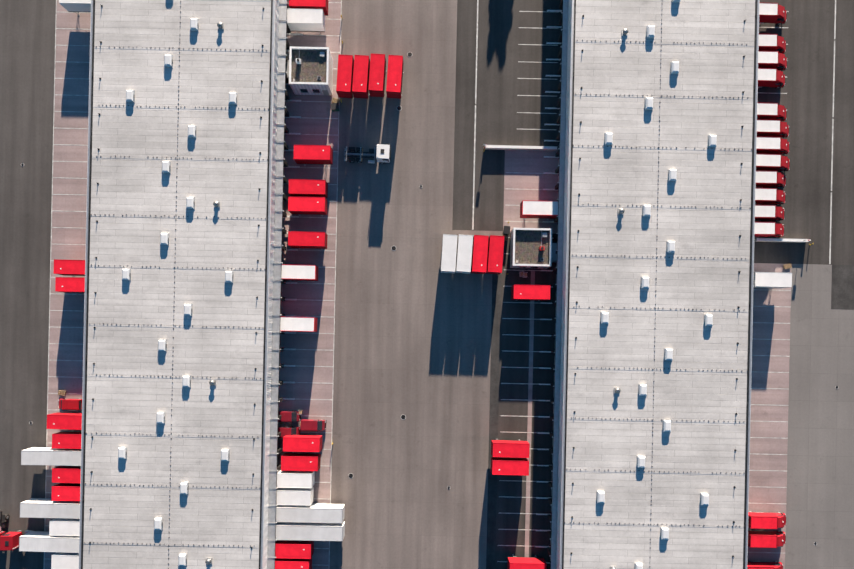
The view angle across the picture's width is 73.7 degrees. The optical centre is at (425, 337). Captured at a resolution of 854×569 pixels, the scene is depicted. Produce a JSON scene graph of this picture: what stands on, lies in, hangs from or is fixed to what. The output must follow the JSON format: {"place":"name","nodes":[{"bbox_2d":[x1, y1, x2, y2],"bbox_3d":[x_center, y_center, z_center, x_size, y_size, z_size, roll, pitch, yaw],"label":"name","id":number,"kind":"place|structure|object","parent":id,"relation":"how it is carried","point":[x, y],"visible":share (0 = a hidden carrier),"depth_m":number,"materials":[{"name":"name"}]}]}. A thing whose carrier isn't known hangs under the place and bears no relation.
{"place":"outdoors","nodes":[
{"label":"outdoors","id":0,"kind":"place"},
{"bbox_2d":[0,0,56,568],"bbox_3d":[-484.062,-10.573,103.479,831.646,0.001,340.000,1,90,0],"label":"road","id":1,"kind":"structure","parent":0,"point":[27,49],"depth_m":103.48,"materials":[{"name":"grey asphalt"}]},
{"bbox_2d":[0,511,9,535],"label":"tractor","id":2,"kind":"object","parent":1,"relation":"on","point":[3,523],"visible":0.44,"depth_m":102.48,"materials":[{"name":"metal"}]},
{"bbox_2d":[0,530,40,550],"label":"tractor","id":3,"kind":"object","parent":1,"relation":"on","point":[9,540],"visible":0.56,"depth_m":100.40,"materials":[{"name":"metal"}]},
{"bbox_2d":[44,0,90,568],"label":"dock pavement","id":4,"kind":"structure","parent":0,"point":[74,150],"depth_m":103.48,"materials":[{"name":"concrete"}]},
{"bbox_2d":[19,531,78,552],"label":"trailer","id":5,"kind":"object","parent":4,"relation":"on","point":[37,541],"visible":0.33,"depth_m":99.46,"materials":[{"name":"metal"}]},
{"bbox_2d":[20,498,79,518],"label":"trailer","id":6,"kind":"object","parent":4,"relation":"on","point":[39,508],"visible":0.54,"depth_m":99.46,"materials":[{"name":"metal"}]},
{"bbox_2d":[21,447,80,465],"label":"trailer","id":7,"kind":"object","parent":4,"relation":"on","point":[50,456],"visible":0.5,"depth_m":99.46,"materials":[{"name":"metal"}]},
{"bbox_2d":[58,390,65,395],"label":"pallets","id":8,"kind":"object","parent":4,"relation":"on","point":[61,392],"visible":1,"depth_m":103.09,"materials":[{"name":"brown wood"}]},
{"bbox_2d":[47,412,81,429],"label":"red swap body","id":9,"kind":"object","parent":4,"relation":"on","point":[66,420],"visible":0.62,"depth_m":99.53,"materials":[{"name":"metal"}]},
{"bbox_2d":[49,518,79,535],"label":"white swap body","id":10,"kind":"object","parent":4,"relation":"on","point":[63,527],"visible":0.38,"depth_m":99.53,"materials":[{"name":"metal"}]},
{"bbox_2d":[51,552,78,568],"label":"white swap body","id":11,"kind":"object","parent":4,"relation":"on","point":[64,560],"visible":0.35,"depth_m":99.53,"materials":[{"name":"metal"}]},
{"bbox_2d":[51,483,79,500],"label":"red swap body","id":12,"kind":"object","parent":4,"relation":"on","point":[65,491],"visible":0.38,"depth_m":99.53,"materials":[{"name":"metal"}]},
{"bbox_2d":[52,466,80,482],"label":"red swap body","id":13,"kind":"object","parent":4,"relation":"on","point":[66,474],"visible":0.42,"depth_m":99.53,"materials":[{"name":"metal"}]},
{"bbox_2d":[52,430,81,448],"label":"red swap body","id":14,"kind":"object","parent":4,"relation":"on","point":[66,440],"visible":0.71,"depth_m":99.53,"materials":[{"name":"metal"}]},
{"bbox_2d":[54,259,84,275],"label":"red swap body","id":15,"kind":"object","parent":4,"relation":"on","point":[70,267],"visible":0.75,"depth_m":99.53,"materials":[{"name":"metal"}]},
{"bbox_2d":[55,277,84,292],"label":"red swap body","id":16,"kind":"object","parent":4,"relation":"on","point":[70,284],"visible":0.65,"depth_m":99.53,"materials":[{"name":"metal"}]},
{"bbox_2d":[58,398,81,409],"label":"red van","id":17,"kind":"object","parent":4,"relation":"on","point":[70,404],"visible":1,"depth_m":101.56,"materials":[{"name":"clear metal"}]},
{"bbox_2d":[59,0,90,15],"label":"white swap body","id":18,"kind":"object","parent":4,"relation":"on","point":[76,6],"visible":0.6,"depth_m":100.22,"materials":[{"name":"metal"}]},
{"bbox_2d":[277,0,340,568],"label":"dock pavement","id":19,"kind":"structure","parent":0,"point":[308,305],"depth_m":103.48,"materials":[{"name":"concrete"}]},
{"bbox_2d":[278,410,300,422],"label":"van","id":20,"kind":"object","parent":19,"relation":"on","point":[289,416],"visible":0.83,"depth_m":101.58,"materials":[{"name":"red metal"}]},
{"bbox_2d":[278,426,300,437],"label":"van","id":21,"kind":"object","parent":19,"relation":"on","point":[285,431],"visible":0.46,"depth_m":101.58,"materials":[{"name":"red metal"}]},
{"bbox_2d":[275,557,311,568],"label":"red swap body","id":22,"kind":"object","parent":19,"relation":"on","point":[282,563],"visible":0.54,"depth_m":99.53,"materials":[{"name":"metal"}]},
{"bbox_2d":[275,540,313,558],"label":"red swap body","id":23,"kind":"object","parent":19,"relation":"on","point":[290,549],"visible":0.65,"depth_m":99.53,"materials":[{"name":"metal"}]},
{"bbox_2d":[276,487,313,505],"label":"white swap body","id":24,"kind":"object","parent":19,"relation":"on","point":[295,496],"visible":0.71,"depth_m":99.53,"materials":[{"name":"metal"}]},
{"bbox_2d":[276,470,314,487],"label":"white swap body","id":25,"kind":"object","parent":19,"relation":"on","point":[295,479],"visible":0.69,"depth_m":99.53,"materials":[{"name":"metal"}]},
{"bbox_2d":[280,317,316,331],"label":"red white swap body","id":26,"kind":"object","parent":19,"relation":"on","point":[303,324],"visible":0.79,"depth_m":99.53,"materials":[{"name":"metal"}]},
{"bbox_2d":[281,264,317,281],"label":"red white swap body","id":27,"kind":"object","parent":19,"relation":"on","point":[299,272],"visible":0.88,"depth_m":99.53,"materials":[{"name":"metal"}]},
{"bbox_2d":[281,452,320,470],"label":"red swap body","id":28,"kind":"object","parent":19,"relation":"on","point":[292,461],"visible":1,"depth_m":99.53,"materials":[{"name":"metal"}]},
{"bbox_2d":[283,434,321,451],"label":"red swap body","id":29,"kind":"object","parent":19,"relation":"on","point":[302,443],"visible":0.9,"depth_m":99.53,"materials":[{"name":"metal"}]},
{"bbox_2d":[287,8,324,35],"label":"white swap body","id":30,"kind":"object","parent":19,"relation":"on","point":[306,20],"visible":0.85,"depth_m":99.53,"materials":[{"name":"metal"}]},
{"bbox_2d":[288,197,327,215],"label":"red swap body","id":31,"kind":"object","parent":19,"relation":"on","point":[299,206],"visible":1,"depth_m":99.53,"materials":[{"name":"metal"}]},
{"bbox_2d":[288,179,327,197],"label":"red swap body","id":32,"kind":"object","parent":19,"relation":"on","point":[306,188],"visible":0.9,"depth_m":99.53,"materials":[{"name":"metal"}]},
{"bbox_2d":[288,231,327,249],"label":"red swap body","id":33,"kind":"object","parent":19,"relation":"on","point":[304,239],"visible":1,"depth_m":99.53,"materials":[{"name":"metal"}]},
{"bbox_2d":[289,0,328,15],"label":"red swap body","id":34,"kind":"object","parent":19,"relation":"on","point":[308,4],"visible":0.75,"depth_m":99.53,"materials":[{"name":"metal"}]},
{"bbox_2d":[286,46,332,95],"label":"annex","id":35,"kind":"object","parent":19,"relation":"on","point":[309,70],"visible":1,"depth_m":99.40,"materials":[{"name":"concrete"}]},
{"bbox_2d":[276,503,344,523],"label":"trailer","id":36,"kind":"object","parent":19,"relation":"on","point":[322,513],"visible":0.85,"depth_m":99.46,"materials":[{"name":"metal"}]},
{"bbox_2d":[276,521,344,540],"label":"trailer","id":37,"kind":"object","parent":19,"relation":"on","point":[310,531],"visible":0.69,"depth_m":99.46,"materials":[{"name":"metal"}]},
{"bbox_2d":[293,145,332,166],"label":"red swap body","id":38,"kind":"object","parent":19,"relation":"on","point":[313,154],"visible":1,"depth_m":99.53,"materials":[{"name":"metal"}]},
{"bbox_2d":[300,419,326,430],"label":"van","id":39,"kind":"object","parent":19,"relation":"on","point":[311,425],"visible":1,"depth_m":101.56,"materials":[{"name":"red metal"}]},
{"bbox_2d":[331,103,338,111],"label":"bin","id":40,"kind":"object","parent":19,"relation":"on","point":[334,107],"visible":1,"depth_m":102.26,"materials":[{"name":"metal"}]},
{"bbox_2d":[332,98,339,102],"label":"pallets","id":41,"kind":"object","parent":19,"relation":"on","point":[335,100],"visible":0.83,"depth_m":102.80,"materials":[{"name":"brown wood"}]},
{"bbox_2d":[329,0,502,568],"bbox_3d":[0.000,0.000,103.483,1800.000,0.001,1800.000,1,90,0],"label":"yard ground","id":42,"kind":"structure","parent":0,"point":[412,338],"depth_m":103.48,"materials":[{"name":"grey concrete"}]},
{"bbox_2d":[79,0,302,568],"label":"warehouse","id":43,"kind":"structure","parent":42,"relation":"on","point":[138,184],"depth_m":95.68,"materials":[{"name":"concrete"}]},
{"bbox_2d":[81,0,270,568],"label":"warehouse roof","id":44,"kind":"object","parent":43,"relation":"on","point":[188,308],"visible":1,"depth_m":95.29,"materials":[{"name":"metal"}]},
{"bbox_2d":[336,54,353,98],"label":"red swap body","id":45,"kind":"object","parent":42,"relation":"on","point":[345,70],"visible":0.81,"depth_m":99.53,"materials":[{"name":"metal"}]},
{"bbox_2d":[352,55,369,98],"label":"red swap body","id":46,"kind":"object","parent":42,"relation":"on","point":[360,85],"visible":0.92,"depth_m":99.53,"materials":[{"name":"metal"}]},
{"bbox_2d":[344,144,390,163],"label":"truck","id":47,"kind":"object","parent":42,"relation":"on","point":[383,154],"visible":1,"depth_m":102.32,"materials":[{"name":"metal"}]},
{"bbox_2d":[369,53,385,96],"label":"red swap body","id":48,"kind":"object","parent":42,"relation":"on","point":[377,73],"visible":1,"depth_m":99.53,"materials":[{"name":"metal"}]},
{"bbox_2d":[386,55,403,98],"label":"red swap body","id":49,"kind":"object","parent":42,"relation":"on","point":[395,72],"visible":1,"depth_m":99.53,"materials":[{"name":"metal"}]},
{"bbox_2d":[440,234,456,272],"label":"white swap body","id":50,"kind":"object","parent":42,"relation":"on","point":[448,255],"visible":1,"depth_m":99.53,"materials":[{"name":"metal"}]},
{"bbox_2d":[455,234,472,273],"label":"white swap body","id":51,"kind":"object","parent":42,"relation":"on","point":[464,253],"visible":1,"depth_m":99.53,"materials":[{"name":"metal"}]},
{"bbox_2d":[471,235,488,273],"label":"red swap body","id":52,"kind":"object","parent":42,"relation":"on","point":[479,254],"visible":0.98,"depth_m":99.53,"materials":[{"name":"metal"}]},
{"bbox_2d":[486,235,503,273],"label":"red swap body","id":53,"kind":"object","parent":42,"relation":"on","point":[495,254],"visible":0.88,"depth_m":99.53,"materials":[{"name":"metal"}]},
{"bbox_2d":[535,0,759,568],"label":"warehouse","id":54,"kind":"structure","parent":42,"relation":"on","point":[606,177],"depth_m":95.68,"materials":[{"name":"concrete"}]},
{"bbox_2d":[563,0,756,568],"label":"warehouse roof","id":55,"kind":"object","parent":54,"relation":"on","point":[670,248],"visible":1,"depth_m":95.29,"materials":[{"name":"metal"}]},
{"bbox_2d":[44,0,835,565],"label":"pavement markings","id":56,"kind":"object","parent":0,"point":[336,240],"depth_m":103.47,"materials":[{"name":"white paint"}]},
{"bbox_2d":[486,274,501,568],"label":"strip","id":57,"kind":"object","parent":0,"point":[493,415],"depth_m":103.47,"materials":[{"name":"grey concrete"}]},
{"bbox_2d":[452,0,561,230],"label":"asphalt pavement","id":58,"kind":"structure","parent":0,"point":[501,86],"depth_m":103.48,"materials":[{"name":"grey asphalt"}]},
{"bbox_2d":[483,144,556,150],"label":"wall","id":59,"kind":"structure","parent":58,"relation":"on","point":[510,147],"depth_m":102.49,"materials":[{"name":"concrete"}]},
{"bbox_2d":[495,232,556,568],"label":"pavement","id":60,"kind":"structure","parent":0,"point":[513,410],"depth_m":103.48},
{"bbox_2d":[491,457,528,475],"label":"red swap body","id":61,"kind":"object","parent":60,"relation":"on","point":[508,466],"visible":0.92,"depth_m":99.53,"materials":[{"name":"metal"}]},
{"bbox_2d":[491,439,529,457],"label":"red swap body","id":62,"kind":"object","parent":60,"relation":"on","point":[511,448],"visible":1,"depth_m":99.53,"materials":[{"name":"metal"}]},
{"bbox_2d":[507,554,546,568],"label":"red swap body","id":63,"kind":"object","parent":60,"relation":"on","point":[515,562],"visible":1,"depth_m":99.84,"materials":[{"name":"metal"}]},
{"bbox_2d":[511,285,550,300],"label":"red swap body","id":64,"kind":"object","parent":60,"relation":"on","point":[532,292],"visible":1,"depth_m":99.53,"materials":[{"name":"metal"}]},
{"bbox_2d":[510,228,556,268],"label":"annex","id":65,"kind":"object","parent":60,"relation":"on","point":[536,248],"visible":0.96,"depth_m":100.30,"materials":[{"name":"metal"}]},
{"bbox_2d":[525,271,534,556],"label":"pavement strip","id":66,"kind":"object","parent":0,"point":[529,429],"depth_m":103.47,"materials":[{"name":"concrete"}]},
{"bbox_2d":[503,149,558,233],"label":"loading bay pavement","id":67,"kind":"structure","parent":0,"point":[525,163],"depth_m":103.47,"materials":[{"name":"concrete"}]},
{"bbox_2d":[503,226,509,234],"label":"bin","id":68,"kind":"object","parent":67,"relation":"on","point":[506,229],"visible":1,"depth_m":102.26,"materials":[{"name":"metal"}]},
{"bbox_2d":[520,200,557,219],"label":"red white swap body","id":69,"kind":"object","parent":67,"relation":"on","point":[547,210],"visible":0.88,"depth_m":99.53,"materials":[{"name":"metal"}]},
{"bbox_2d":[747,263,791,568],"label":"dock pavement","id":70,"kind":"structure","parent":0,"point":[769,399],"depth_m":103.48,"materials":[{"name":"concrete"}]},
{"bbox_2d":[747,560,782,568],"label":"truck","id":71,"kind":"object","parent":70,"relation":"on","point":[765,565],"visible":0.83,"depth_m":101.31,"materials":[{"name":"metal"}]},
{"bbox_2d":[748,529,785,547],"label":"truck","id":72,"kind":"object","parent":70,"relation":"on","point":[765,539],"visible":0.92,"depth_m":100.31,"materials":[{"name":"metal"}]},
{"bbox_2d":[748,511,785,528],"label":"truck","id":73,"kind":"object","parent":70,"relation":"on","point":[759,520],"visible":0.9,"depth_m":100.31,"materials":[{"name":"metal"}]},
{"bbox_2d":[753,272,791,288],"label":"white swap body","id":74,"kind":"object","parent":70,"relation":"on","point":[772,280],"visible":0.77,"depth_m":99.53,"materials":[{"name":"metal"}]},
{"bbox_2d":[783,264,791,268],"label":"pallets","id":75,"kind":"object","parent":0,"point":[786,266],"visible":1,"depth_m":103.08,"materials":[{"name":"brown wood"}]},
{"bbox_2d":[754,0,853,264],"bbox_3d":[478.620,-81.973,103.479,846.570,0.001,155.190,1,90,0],"label":"dock road","id":76,"kind":"structure","parent":0,"point":[806,100],"depth_m":103.48,"materials":[{"name":"grey asphalt"}]},
{"bbox_2d":[754,222,783,237],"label":"box truck","id":77,"kind":"object","parent":76,"relation":"on","point":[768,229],"visible":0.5,"depth_m":100.31,"materials":[{"name":"metal"}]},
{"bbox_2d":[755,205,784,220],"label":"box truck","id":78,"kind":"object","parent":76,"relation":"on","point":[768,212],"visible":0.58,"depth_m":100.31,"materials":[{"name":"metal"}]},
{"bbox_2d":[755,188,785,204],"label":"box truck","id":79,"kind":"object","parent":76,"relation":"on","point":[770,196],"visible":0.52,"depth_m":100.31,"materials":[{"name":"metal"}]},
{"bbox_2d":[756,171,785,187],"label":"box truck","id":80,"kind":"object","parent":76,"relation":"on","point":[770,179],"visible":0.67,"depth_m":100.31,"materials":[{"name":"metal"}]},
{"bbox_2d":[758,68,784,88],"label":"box truck","id":81,"kind":"object","parent":76,"relation":"on","point":[770,77],"visible":0.56,"depth_m":100.48,"materials":[{"name":"metal"}]},
{"bbox_2d":[757,103,786,121],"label":"box truck","id":82,"kind":"object","parent":76,"relation":"on","point":[770,111],"visible":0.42,"depth_m":100.31,"materials":[{"name":"metal"}]},
{"bbox_2d":[758,34,785,53],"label":"box truck","id":83,"kind":"object","parent":76,"relation":"on","point":[771,42],"visible":0.56,"depth_m":100.31,"materials":[{"name":"metal"}]},
{"bbox_2d":[756,137,788,154],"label":"box truck","id":84,"kind":"object","parent":76,"relation":"on","point":[771,145],"visible":0.67,"depth_m":100.31,"materials":[{"name":"metal"}]},
{"bbox_2d":[758,51,786,70],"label":"box truck","id":85,"kind":"object","parent":76,"relation":"on","point":[777,60],"visible":0.6,"depth_m":100.31,"materials":[{"name":"metal"}]},
{"bbox_2d":[756,154,789,171],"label":"box truck","id":86,"kind":"object","parent":76,"relation":"on","point":[772,162],"visible":0.65,"depth_m":100.31,"materials":[{"name":"metal"}]},
{"bbox_2d":[759,3,786,24],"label":"box truck","id":87,"kind":"object","parent":76,"relation":"on","point":[772,13],"visible":0.67,"depth_m":100.50,"materials":[{"name":"metal"}]},
{"bbox_2d":[757,120,788,137],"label":"box truck","id":88,"kind":"object","parent":76,"relation":"on","point":[772,128],"visible":0.67,"depth_m":100.31,"materials":[{"name":"metal"}]},
{"bbox_2d":[754,238,810,242],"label":"wall","id":89,"kind":"structure","parent":76,"relation":"on","point":[779,240],"depth_m":102.49,"materials":[{"name":"concrete"}]},
{"bbox_2d":[785,264,853,568],"bbox_3d":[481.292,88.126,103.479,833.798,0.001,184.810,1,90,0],"label":"pavement","id":90,"kind":"structure","parent":0,"point":[820,485],"depth_m":103.48,"materials":[{"name":"grey concrete"}]},
{"bbox_2d":[831,265,853,309],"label":"road patch","id":91,"kind":"object","parent":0,"point":[842,291],"depth_m":103.47,"materials":[{"name":"grey asphalt"}]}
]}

